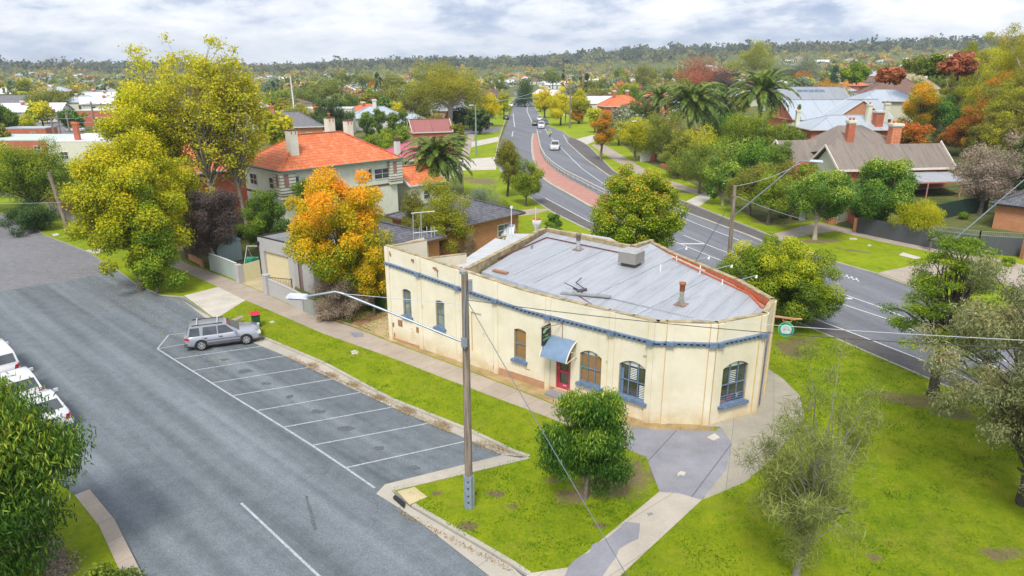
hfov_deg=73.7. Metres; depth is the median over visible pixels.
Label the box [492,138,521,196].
street tree
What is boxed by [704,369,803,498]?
footpath
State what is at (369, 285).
autumn tree
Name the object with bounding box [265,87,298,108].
suburb tree
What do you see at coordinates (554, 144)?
moving ute
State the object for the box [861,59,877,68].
suburb tree
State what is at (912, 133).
autumn tree
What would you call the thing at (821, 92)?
solar roof house
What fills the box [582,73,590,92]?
suburb tree
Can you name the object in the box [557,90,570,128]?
power pole
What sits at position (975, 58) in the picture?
slope tree
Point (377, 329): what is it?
side yard
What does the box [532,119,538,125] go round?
moving car
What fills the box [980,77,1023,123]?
slope tree
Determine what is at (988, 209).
overhead wire
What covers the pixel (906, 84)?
brown roof house
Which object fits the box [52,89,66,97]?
suburb tree
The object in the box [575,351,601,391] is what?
window
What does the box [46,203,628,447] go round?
footpath
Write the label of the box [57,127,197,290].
yellow tree
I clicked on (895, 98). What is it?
weatherboard house
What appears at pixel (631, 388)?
window
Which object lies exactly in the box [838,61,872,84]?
green tree
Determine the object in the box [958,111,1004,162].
slope tree
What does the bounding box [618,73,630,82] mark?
suburb tree
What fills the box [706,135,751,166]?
street tree
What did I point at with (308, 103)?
suburb house
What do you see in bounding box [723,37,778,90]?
gum tree
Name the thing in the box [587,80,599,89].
suburb tree
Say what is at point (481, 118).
suburb tree
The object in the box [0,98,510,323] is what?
garden ground
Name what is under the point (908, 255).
pit cover
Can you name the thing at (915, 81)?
suburb tree
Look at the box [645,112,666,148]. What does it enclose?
hedge tree
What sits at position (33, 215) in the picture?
bush
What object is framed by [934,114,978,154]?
slope tree
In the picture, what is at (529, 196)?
kerb
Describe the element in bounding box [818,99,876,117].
brick gable house
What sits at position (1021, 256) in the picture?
brick pillar
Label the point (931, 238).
shrub
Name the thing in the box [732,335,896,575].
casuarina tree
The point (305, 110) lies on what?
olive tree
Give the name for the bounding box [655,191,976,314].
kerb
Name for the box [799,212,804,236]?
road sign
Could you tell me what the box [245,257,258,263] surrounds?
green cover
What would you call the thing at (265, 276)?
letterbox pillar
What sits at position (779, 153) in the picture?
hedge tree
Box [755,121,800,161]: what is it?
hedge tree
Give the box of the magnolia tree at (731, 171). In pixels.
[701,156,742,205]
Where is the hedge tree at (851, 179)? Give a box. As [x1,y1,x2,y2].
[821,169,852,210]
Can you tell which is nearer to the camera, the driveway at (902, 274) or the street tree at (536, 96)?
the driveway at (902, 274)
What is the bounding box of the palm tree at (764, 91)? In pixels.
[725,68,801,118]
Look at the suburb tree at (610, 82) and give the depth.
415.17 m
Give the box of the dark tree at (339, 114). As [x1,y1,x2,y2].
[309,97,355,130]
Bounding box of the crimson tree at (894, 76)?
[873,66,906,84]
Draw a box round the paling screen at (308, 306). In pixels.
[304,298,317,315]
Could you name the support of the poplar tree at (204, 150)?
on the grass block at (450, 497)
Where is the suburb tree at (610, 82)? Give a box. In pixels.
[606,77,626,87]
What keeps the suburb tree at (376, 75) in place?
on the ground at (952, 151)
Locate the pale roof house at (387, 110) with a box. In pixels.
[355,98,399,130]
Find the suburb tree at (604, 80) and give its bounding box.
[597,77,609,85]
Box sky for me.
[0,0,1023,64]
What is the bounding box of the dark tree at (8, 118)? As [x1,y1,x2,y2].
[0,103,20,126]
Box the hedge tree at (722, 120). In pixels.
[698,111,735,141]
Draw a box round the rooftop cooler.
[618,246,644,267]
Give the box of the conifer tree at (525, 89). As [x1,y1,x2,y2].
[513,78,535,106]
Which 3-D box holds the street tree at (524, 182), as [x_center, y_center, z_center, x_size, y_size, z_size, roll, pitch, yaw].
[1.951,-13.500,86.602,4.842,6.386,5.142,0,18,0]
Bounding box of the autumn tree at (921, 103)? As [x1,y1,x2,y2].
[895,79,945,127]
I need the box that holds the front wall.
[267,279,304,311]
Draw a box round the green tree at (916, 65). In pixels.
[901,54,929,75]
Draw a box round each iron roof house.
[765,99,893,128]
[786,101,891,139]
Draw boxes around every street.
[0,271,524,575]
[35,122,72,133]
[463,126,500,134]
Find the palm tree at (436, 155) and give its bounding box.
[399,133,475,184]
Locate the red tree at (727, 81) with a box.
[712,68,740,91]
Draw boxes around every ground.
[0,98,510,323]
[3,44,1015,173]
[614,125,1023,256]
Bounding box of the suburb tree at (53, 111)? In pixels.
[43,102,55,122]
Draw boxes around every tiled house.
[161,135,247,224]
[239,113,403,228]
[329,220,447,291]
[384,196,525,255]
[397,163,446,207]
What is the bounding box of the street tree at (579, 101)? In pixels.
[567,88,590,123]
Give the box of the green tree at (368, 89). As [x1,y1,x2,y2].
[361,86,378,94]
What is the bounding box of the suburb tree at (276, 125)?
[251,106,293,145]
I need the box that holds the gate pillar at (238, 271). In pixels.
[234,263,243,283]
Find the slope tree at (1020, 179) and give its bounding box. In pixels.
[1008,135,1023,190]
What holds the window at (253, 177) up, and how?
in the tiled house at (293, 157)
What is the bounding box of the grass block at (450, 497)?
[0,97,1023,575]
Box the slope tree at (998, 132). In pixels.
[962,111,1017,170]
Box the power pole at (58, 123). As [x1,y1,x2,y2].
[56,113,60,133]
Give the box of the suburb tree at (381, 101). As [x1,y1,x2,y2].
[376,95,391,107]
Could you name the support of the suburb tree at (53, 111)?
on the garden ground at (458, 188)
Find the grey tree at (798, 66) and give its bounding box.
[772,51,826,80]
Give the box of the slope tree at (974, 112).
[959,70,1017,145]
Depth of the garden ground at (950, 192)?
82.03 m
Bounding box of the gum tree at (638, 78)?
[632,65,658,91]
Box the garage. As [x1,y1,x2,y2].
[255,230,336,293]
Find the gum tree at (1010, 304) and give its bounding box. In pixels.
[991,264,1023,385]
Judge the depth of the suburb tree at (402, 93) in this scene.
270.14 m
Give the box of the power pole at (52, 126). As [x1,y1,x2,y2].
[46,116,54,133]
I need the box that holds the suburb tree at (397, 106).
[390,101,406,111]
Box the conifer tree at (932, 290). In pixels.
[877,230,1021,398]
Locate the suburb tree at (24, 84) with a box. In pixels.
[11,77,37,94]
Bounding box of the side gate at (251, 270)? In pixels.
[242,260,260,281]
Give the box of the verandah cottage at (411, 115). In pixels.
[395,113,424,125]
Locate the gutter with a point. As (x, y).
(488, 567)
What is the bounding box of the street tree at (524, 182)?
[509,156,544,205]
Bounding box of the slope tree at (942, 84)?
[938,72,974,105]
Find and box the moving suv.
[538,121,544,127]
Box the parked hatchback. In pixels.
[0,366,42,394]
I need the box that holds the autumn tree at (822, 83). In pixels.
[814,78,850,93]
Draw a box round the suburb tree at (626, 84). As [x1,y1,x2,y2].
[616,83,630,94]
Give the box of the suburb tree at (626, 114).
[599,103,644,145]
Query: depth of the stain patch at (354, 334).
45.25 m
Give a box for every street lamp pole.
[285,270,474,509]
[727,160,822,266]
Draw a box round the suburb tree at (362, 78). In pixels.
[351,73,372,85]
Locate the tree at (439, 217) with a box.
[413,172,475,255]
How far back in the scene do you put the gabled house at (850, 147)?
99.75 m
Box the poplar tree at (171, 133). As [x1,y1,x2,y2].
[98,43,199,169]
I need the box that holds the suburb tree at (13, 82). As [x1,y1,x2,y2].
[6,80,16,87]
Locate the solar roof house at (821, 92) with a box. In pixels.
[763,86,849,110]
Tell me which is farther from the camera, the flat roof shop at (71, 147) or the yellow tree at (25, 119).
the yellow tree at (25, 119)
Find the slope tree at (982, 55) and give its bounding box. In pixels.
[938,32,994,110]
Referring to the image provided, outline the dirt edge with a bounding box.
[334,319,713,430]
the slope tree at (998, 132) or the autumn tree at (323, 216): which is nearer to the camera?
the autumn tree at (323, 216)
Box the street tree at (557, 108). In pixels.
[548,86,572,125]
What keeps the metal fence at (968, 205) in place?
on the garden ground at (950, 192)
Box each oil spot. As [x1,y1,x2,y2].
[238,369,252,373]
[312,409,324,413]
[337,426,355,431]
[373,446,383,449]
[406,465,420,469]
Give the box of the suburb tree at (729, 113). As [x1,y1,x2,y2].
[712,107,739,134]
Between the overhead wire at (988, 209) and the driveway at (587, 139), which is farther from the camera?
the driveway at (587, 139)
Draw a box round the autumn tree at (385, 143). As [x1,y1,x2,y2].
[364,132,393,148]
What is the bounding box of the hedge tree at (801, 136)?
[791,130,807,139]
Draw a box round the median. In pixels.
[533,133,614,215]
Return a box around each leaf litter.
[29,236,238,375]
[284,356,521,572]
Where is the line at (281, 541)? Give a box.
[240,503,319,575]
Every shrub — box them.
[233,220,260,238]
[238,189,290,244]
[289,179,311,220]
[305,276,371,319]
[310,295,387,322]
[313,299,345,320]
[354,275,385,308]
[543,212,562,229]
[665,152,693,175]
[679,121,724,156]
[771,158,820,218]
[798,162,818,180]
[927,227,937,250]
[957,212,969,218]
[1001,256,1017,266]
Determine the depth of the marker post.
34.98 m
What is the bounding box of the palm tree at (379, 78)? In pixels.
[376,76,384,95]
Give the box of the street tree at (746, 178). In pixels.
[723,162,771,214]
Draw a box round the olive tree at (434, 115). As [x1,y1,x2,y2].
[413,112,443,118]
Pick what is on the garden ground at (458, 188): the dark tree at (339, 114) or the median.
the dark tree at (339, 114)
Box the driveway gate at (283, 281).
[270,277,292,288]
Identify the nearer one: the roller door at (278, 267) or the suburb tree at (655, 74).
the roller door at (278, 267)
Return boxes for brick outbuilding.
[990,188,1023,232]
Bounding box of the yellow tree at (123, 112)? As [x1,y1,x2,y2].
[92,83,174,184]
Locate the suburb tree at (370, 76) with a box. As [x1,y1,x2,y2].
[367,74,375,82]
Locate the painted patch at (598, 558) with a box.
[564,522,639,575]
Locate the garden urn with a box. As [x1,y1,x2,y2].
[532,218,540,230]
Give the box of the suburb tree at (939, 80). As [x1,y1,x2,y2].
[922,75,949,86]
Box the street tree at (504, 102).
[496,89,510,116]
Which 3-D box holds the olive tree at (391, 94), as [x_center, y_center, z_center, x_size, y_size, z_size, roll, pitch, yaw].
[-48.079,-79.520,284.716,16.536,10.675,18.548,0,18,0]
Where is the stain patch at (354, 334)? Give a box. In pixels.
[350,332,363,336]
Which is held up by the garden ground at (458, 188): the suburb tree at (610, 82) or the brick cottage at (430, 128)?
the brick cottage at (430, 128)
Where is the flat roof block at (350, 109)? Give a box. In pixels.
[289,107,355,133]
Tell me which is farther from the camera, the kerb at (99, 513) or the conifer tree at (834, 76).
the conifer tree at (834, 76)
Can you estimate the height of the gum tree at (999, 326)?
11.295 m
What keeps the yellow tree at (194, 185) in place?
on the grass block at (450, 497)
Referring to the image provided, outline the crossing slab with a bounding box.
[86,249,106,253]
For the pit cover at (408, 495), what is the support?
on the grass block at (450, 497)
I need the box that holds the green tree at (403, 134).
[375,125,413,145]
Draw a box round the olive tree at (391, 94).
[378,84,402,101]
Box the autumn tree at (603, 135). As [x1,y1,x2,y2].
[589,109,616,160]
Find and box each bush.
[0,198,57,236]
[74,559,146,575]
[465,182,503,205]
[495,199,519,219]
[715,232,850,323]
[887,197,947,232]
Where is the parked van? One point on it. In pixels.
(9, 360)
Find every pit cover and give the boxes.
[397,487,426,504]
[899,252,920,258]
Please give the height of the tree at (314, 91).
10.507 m
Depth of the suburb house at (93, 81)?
596.03 m
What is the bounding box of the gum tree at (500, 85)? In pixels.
[490,74,509,92]
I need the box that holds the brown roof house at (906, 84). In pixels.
[854,78,916,95]
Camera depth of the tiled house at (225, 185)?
79.03 m
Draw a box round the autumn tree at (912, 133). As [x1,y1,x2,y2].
[900,121,935,143]
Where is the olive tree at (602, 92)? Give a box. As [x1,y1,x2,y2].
[584,84,616,95]
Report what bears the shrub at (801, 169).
on the garden ground at (950, 192)
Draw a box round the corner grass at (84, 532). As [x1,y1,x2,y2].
[6,477,117,575]
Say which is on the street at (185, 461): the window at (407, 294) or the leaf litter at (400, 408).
the leaf litter at (400, 408)
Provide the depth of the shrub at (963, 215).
79.16 m
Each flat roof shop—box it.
[0,134,73,154]
[47,122,113,163]
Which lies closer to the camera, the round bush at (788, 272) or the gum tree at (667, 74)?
the round bush at (788, 272)
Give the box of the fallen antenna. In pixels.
[564,277,586,292]
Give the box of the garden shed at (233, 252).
[211,234,241,260]
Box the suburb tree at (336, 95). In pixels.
[330,93,342,101]
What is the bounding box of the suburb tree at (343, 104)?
[332,98,345,106]
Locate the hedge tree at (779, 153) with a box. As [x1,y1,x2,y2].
[762,140,797,175]
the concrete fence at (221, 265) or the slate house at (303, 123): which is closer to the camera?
the concrete fence at (221, 265)
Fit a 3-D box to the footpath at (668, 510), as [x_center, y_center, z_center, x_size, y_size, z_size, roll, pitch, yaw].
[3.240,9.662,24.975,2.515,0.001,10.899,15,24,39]
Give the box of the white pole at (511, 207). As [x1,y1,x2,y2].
[510,206,512,236]
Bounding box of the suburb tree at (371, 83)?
[367,80,378,88]
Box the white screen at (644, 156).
[640,151,649,161]
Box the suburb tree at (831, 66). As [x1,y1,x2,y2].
[823,63,842,71]
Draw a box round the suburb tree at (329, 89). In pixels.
[318,81,347,96]
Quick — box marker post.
[808,402,812,411]
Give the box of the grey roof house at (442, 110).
[433,102,471,117]
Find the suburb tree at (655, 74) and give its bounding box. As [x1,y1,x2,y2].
[645,67,661,82]
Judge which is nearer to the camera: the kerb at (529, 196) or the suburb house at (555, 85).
the kerb at (529, 196)
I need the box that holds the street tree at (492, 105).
[476,92,502,126]
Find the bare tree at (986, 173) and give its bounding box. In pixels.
[948,130,1023,213]
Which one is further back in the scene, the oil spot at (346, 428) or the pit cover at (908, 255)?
the pit cover at (908, 255)
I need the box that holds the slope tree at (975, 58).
[954,46,1005,105]
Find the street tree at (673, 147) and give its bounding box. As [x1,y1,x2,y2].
[657,129,693,178]
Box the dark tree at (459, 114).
[445,105,472,127]
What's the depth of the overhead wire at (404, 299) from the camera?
25.22 m
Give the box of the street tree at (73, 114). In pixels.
[54,108,88,128]
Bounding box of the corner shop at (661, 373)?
[383,227,801,425]
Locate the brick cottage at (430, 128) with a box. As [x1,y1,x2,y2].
[406,118,452,142]
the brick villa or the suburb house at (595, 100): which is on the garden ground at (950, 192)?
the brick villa
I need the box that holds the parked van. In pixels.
[0,338,20,372]
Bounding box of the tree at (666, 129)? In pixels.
[644,111,687,163]
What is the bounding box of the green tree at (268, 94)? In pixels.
[260,91,283,109]
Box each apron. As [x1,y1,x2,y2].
[184,287,244,316]
[627,427,731,499]
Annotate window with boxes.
[61,152,68,158]
[249,172,257,185]
[268,177,273,188]
[374,167,388,179]
[401,289,412,319]
[423,189,429,199]
[433,300,445,331]
[497,222,510,237]
[510,329,527,365]
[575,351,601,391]
[618,361,646,406]
[717,361,748,410]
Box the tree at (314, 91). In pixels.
[303,80,325,99]
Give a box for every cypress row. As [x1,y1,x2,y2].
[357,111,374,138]
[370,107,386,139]
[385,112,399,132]
[394,110,408,137]
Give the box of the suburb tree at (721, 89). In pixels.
[710,81,729,91]
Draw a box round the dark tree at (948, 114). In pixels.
[924,94,971,144]
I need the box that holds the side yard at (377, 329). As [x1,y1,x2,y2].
[362,312,395,340]
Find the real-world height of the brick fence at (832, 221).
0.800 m
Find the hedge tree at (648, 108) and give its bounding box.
[613,98,662,120]
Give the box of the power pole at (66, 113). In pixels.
[62,112,70,131]
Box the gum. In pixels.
[402,57,490,122]
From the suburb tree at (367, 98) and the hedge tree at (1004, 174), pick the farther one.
the suburb tree at (367, 98)
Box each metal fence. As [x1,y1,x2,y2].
[856,216,1023,256]
[935,198,989,218]
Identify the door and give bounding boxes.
[266,252,289,282]
[556,353,570,390]
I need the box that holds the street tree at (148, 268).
[124,182,191,294]
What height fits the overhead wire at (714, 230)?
2.101 m
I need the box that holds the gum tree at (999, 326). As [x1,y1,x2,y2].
[907,251,1023,506]
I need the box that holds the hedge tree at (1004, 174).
[990,151,1018,196]
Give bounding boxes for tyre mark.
[305,496,317,529]
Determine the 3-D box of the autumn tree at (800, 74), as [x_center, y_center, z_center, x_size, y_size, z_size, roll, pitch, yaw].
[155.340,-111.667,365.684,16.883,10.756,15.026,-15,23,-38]
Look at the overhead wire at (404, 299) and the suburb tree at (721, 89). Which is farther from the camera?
the suburb tree at (721, 89)
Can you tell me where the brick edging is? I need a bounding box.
[352,314,387,325]
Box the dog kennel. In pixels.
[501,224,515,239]
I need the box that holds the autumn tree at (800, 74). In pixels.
[790,70,816,80]
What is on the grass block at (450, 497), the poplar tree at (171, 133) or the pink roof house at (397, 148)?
the poplar tree at (171, 133)
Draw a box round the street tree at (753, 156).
[735,136,776,191]
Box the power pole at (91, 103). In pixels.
[86,101,96,131]
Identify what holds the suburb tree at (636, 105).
on the verge
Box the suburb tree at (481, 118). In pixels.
[464,107,491,133]
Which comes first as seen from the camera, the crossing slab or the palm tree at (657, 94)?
the crossing slab
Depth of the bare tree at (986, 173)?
80.46 m
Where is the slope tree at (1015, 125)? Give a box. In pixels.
[991,107,1023,158]
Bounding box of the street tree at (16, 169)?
[0,135,87,205]
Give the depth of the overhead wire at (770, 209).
58.63 m
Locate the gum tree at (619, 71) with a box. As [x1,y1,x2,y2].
[612,64,628,79]
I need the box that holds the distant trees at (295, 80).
[0,40,1022,95]
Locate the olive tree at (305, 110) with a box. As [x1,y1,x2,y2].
[281,100,313,115]
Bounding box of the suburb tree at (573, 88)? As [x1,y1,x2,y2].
[559,83,580,94]
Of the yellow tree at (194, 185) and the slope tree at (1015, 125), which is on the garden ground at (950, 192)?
the slope tree at (1015, 125)
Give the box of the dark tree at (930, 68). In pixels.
[921,53,950,77]
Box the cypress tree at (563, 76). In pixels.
[561,69,564,85]
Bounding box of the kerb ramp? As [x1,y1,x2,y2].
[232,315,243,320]
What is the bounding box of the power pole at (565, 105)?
[565,92,566,125]
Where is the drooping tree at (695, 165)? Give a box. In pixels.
[665,139,735,193]
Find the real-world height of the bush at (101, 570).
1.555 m
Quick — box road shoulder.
[537,198,1016,409]
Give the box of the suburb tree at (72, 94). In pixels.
[68,91,80,97]
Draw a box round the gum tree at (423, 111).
[399,87,433,117]
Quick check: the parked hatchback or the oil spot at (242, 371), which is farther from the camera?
the oil spot at (242, 371)
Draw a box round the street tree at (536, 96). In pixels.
[532,90,540,111]
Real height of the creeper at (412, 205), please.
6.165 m
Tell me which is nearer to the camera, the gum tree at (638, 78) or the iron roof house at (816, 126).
the iron roof house at (816, 126)
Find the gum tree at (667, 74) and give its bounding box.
[659,67,678,84]
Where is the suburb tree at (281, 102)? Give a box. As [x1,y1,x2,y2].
[272,97,292,111]
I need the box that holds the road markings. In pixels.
[512,107,1023,389]
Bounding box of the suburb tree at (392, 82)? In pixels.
[381,73,406,92]
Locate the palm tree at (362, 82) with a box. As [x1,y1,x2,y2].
[358,79,368,92]
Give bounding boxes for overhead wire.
[8,202,59,203]
[348,294,461,304]
[467,301,627,575]
[468,300,1023,348]
[565,306,1023,340]
[696,196,733,259]
[736,196,812,221]
[912,175,1021,189]
[955,180,1023,238]
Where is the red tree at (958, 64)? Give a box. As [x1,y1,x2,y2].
[936,51,979,80]
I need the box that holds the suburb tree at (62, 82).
[55,78,72,84]
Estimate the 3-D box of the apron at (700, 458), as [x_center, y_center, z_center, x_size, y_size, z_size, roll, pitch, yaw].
[7.864,7.770,30.836,5.028,0.018,5.973,0,18,0]
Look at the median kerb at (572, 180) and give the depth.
105.83 m
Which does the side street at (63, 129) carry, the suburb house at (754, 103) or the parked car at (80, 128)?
the parked car at (80, 128)
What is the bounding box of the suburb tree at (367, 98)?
[358,91,382,104]
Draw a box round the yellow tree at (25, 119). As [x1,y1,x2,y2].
[17,112,36,125]
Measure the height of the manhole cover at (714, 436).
0.001 m
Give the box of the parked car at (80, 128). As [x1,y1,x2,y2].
[66,126,84,131]
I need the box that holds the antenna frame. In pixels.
[411,211,435,239]
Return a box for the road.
[498,92,1023,396]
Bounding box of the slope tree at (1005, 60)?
[965,30,1023,114]
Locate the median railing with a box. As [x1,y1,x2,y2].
[537,131,609,194]
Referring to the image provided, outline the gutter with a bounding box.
[182,300,521,575]
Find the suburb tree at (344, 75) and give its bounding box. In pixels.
[331,68,351,84]
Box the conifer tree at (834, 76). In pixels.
[829,64,839,84]
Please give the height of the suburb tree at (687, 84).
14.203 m
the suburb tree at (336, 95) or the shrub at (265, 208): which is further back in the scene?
the suburb tree at (336, 95)
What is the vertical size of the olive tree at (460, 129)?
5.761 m
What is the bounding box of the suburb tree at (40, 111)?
[24,100,53,125]
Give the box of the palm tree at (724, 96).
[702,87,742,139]
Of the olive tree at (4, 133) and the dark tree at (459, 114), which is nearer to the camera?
the olive tree at (4, 133)
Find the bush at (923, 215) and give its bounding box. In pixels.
[887,197,947,232]
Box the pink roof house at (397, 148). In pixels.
[385,137,459,177]
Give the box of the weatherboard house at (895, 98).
[843,89,913,122]
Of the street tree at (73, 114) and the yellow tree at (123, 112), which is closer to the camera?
the yellow tree at (123, 112)
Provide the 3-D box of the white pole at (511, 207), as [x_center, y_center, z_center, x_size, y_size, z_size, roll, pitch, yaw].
[-0.050,-3.203,54.136,0.200,6.700,0.100,0,18,0]
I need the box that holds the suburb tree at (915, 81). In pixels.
[908,76,926,83]
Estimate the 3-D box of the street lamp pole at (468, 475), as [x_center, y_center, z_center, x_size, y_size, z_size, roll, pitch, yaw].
[-5.030,4.072,26.615,7.391,10.237,0.504,3,18,11]
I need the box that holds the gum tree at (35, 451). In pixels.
[0,371,96,575]
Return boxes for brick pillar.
[650,152,656,160]
[852,218,858,231]
[1019,241,1023,259]
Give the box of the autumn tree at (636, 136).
[611,115,659,160]
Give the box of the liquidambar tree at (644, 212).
[588,162,690,247]
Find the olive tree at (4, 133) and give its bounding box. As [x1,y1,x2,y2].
[0,123,11,137]
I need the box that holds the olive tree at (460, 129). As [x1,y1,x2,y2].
[448,120,466,145]
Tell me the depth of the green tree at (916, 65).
177.39 m
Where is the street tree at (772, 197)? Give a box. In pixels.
[737,167,796,222]
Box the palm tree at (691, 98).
[654,81,729,138]
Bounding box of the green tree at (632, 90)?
[617,83,643,102]
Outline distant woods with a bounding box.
[0,31,1020,73]
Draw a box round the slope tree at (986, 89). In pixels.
[971,26,1023,108]
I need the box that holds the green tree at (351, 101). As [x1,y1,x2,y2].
[337,91,359,106]
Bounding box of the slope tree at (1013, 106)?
[999,98,1023,119]
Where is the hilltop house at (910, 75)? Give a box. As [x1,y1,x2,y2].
[892,66,940,93]
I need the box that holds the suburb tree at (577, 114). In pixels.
[571,107,585,123]
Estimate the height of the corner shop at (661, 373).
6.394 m
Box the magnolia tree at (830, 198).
[783,167,865,239]
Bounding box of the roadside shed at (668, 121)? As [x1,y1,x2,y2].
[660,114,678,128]
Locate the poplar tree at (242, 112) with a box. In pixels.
[200,45,273,239]
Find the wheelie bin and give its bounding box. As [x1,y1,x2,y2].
[250,311,260,325]
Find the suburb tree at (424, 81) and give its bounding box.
[415,74,432,87]
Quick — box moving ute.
[550,140,560,149]
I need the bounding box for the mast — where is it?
[290,76,294,106]
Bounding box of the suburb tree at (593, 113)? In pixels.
[586,107,601,132]
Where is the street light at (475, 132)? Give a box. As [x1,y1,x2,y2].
[469,105,476,155]
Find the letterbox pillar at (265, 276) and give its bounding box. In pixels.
[261,273,270,294]
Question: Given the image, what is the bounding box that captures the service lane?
[568,138,765,238]
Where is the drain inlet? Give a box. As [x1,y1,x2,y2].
[393,495,404,507]
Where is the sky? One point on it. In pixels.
(266, 31)
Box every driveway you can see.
[243,277,294,291]
[457,157,495,170]
[471,137,498,146]
[519,209,549,215]
[577,135,594,143]
[686,192,711,205]
[879,256,1023,289]
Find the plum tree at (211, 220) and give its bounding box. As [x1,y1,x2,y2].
[182,187,242,258]
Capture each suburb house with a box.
[0,88,14,94]
[1,101,74,121]
[44,85,71,95]
[67,93,89,109]
[77,79,95,85]
[78,94,115,108]
[81,89,106,94]
[82,90,115,95]
[278,97,312,108]
[327,87,354,97]
[351,83,364,90]
[354,102,376,111]
[477,89,499,96]
[499,80,518,86]
[527,78,541,84]
[533,88,568,98]
[543,81,567,88]
[568,96,611,108]
[726,90,758,106]
[839,83,857,95]
[842,80,868,89]
[863,76,875,84]
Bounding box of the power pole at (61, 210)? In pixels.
[47,172,70,234]
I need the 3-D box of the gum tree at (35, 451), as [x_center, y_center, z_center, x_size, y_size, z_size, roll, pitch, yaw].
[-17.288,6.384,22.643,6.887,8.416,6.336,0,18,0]
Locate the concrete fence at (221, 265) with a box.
[208,253,236,279]
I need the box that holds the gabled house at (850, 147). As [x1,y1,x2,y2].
[769,117,964,198]
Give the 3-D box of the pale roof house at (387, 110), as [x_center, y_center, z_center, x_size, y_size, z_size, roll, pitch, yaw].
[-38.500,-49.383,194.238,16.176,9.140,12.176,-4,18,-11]
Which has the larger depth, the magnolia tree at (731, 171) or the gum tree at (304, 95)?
the gum tree at (304, 95)
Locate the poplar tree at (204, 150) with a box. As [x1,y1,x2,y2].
[149,32,270,190]
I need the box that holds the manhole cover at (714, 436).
[707,433,719,439]
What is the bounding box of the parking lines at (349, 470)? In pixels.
[157,333,463,487]
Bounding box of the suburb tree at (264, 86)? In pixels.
[260,76,283,92]
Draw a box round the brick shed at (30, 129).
[4,126,57,133]
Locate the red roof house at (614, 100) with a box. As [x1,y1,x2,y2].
[596,89,641,115]
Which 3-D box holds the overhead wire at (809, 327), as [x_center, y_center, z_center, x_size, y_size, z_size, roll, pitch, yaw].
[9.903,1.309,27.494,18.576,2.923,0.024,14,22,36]
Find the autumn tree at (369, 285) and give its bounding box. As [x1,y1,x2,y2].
[352,254,386,314]
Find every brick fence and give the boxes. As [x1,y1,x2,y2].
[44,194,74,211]
[188,254,203,267]
[661,163,688,179]
[823,215,836,224]
[846,209,856,224]
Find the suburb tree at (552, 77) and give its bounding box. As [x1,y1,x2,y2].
[541,66,561,88]
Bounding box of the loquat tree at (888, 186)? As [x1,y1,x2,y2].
[846,156,921,221]
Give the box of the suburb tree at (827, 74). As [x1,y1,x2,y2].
[820,70,830,77]
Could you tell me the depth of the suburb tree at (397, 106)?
218.85 m
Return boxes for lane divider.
[563,134,762,241]
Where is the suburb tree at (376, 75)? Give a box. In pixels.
[374,72,378,88]
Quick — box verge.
[533,101,1023,321]
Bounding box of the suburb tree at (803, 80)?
[786,75,819,85]
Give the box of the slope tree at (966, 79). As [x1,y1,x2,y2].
[951,22,1023,115]
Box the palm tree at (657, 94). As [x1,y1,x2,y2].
[637,84,677,113]
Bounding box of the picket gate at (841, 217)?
[836,212,847,223]
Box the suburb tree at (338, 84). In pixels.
[322,76,343,86]
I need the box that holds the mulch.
[26,532,89,575]
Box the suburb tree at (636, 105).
[617,99,654,125]
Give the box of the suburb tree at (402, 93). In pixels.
[397,81,425,100]
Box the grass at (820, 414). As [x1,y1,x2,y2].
[189,296,1023,575]
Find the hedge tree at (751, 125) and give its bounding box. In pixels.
[716,108,787,163]
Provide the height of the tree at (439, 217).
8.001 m
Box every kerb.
[75,489,141,575]
[261,335,529,456]
[392,457,529,492]
[412,503,530,575]
[495,98,584,227]
[531,133,597,210]
[535,108,635,183]
[546,160,604,197]
[585,228,995,406]
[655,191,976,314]
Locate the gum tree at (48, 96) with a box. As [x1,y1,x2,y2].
[20,88,75,103]
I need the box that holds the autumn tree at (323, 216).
[281,165,396,307]
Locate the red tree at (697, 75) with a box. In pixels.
[667,52,732,87]
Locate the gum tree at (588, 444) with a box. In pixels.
[534,386,637,499]
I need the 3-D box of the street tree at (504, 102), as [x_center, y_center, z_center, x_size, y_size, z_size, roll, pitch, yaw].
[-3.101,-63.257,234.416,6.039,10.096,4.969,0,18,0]
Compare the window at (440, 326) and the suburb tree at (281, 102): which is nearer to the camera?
the window at (440, 326)
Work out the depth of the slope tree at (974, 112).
124.02 m
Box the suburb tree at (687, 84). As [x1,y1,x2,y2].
[666,75,692,94]
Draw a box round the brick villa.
[643,92,672,113]
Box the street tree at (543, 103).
[534,86,555,117]
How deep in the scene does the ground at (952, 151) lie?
1052.11 m
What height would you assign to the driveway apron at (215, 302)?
0.001 m
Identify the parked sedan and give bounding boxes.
[20,388,73,430]
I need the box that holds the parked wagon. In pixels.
[184,315,261,350]
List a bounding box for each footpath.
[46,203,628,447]
[460,134,474,159]
[527,491,700,575]
[592,144,707,194]
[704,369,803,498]
[771,223,1023,270]
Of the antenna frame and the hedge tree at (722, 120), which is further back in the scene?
the hedge tree at (722, 120)
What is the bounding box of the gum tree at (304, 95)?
[289,85,321,103]
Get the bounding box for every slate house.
[0,95,33,102]
[253,104,323,143]
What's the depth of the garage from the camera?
55.81 m
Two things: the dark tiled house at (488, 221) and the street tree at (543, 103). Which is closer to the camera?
the dark tiled house at (488, 221)
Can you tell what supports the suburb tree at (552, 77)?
on the ground at (952, 151)
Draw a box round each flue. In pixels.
[572,233,583,250]
[673,281,688,306]
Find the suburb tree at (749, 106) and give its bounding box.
[727,92,750,115]

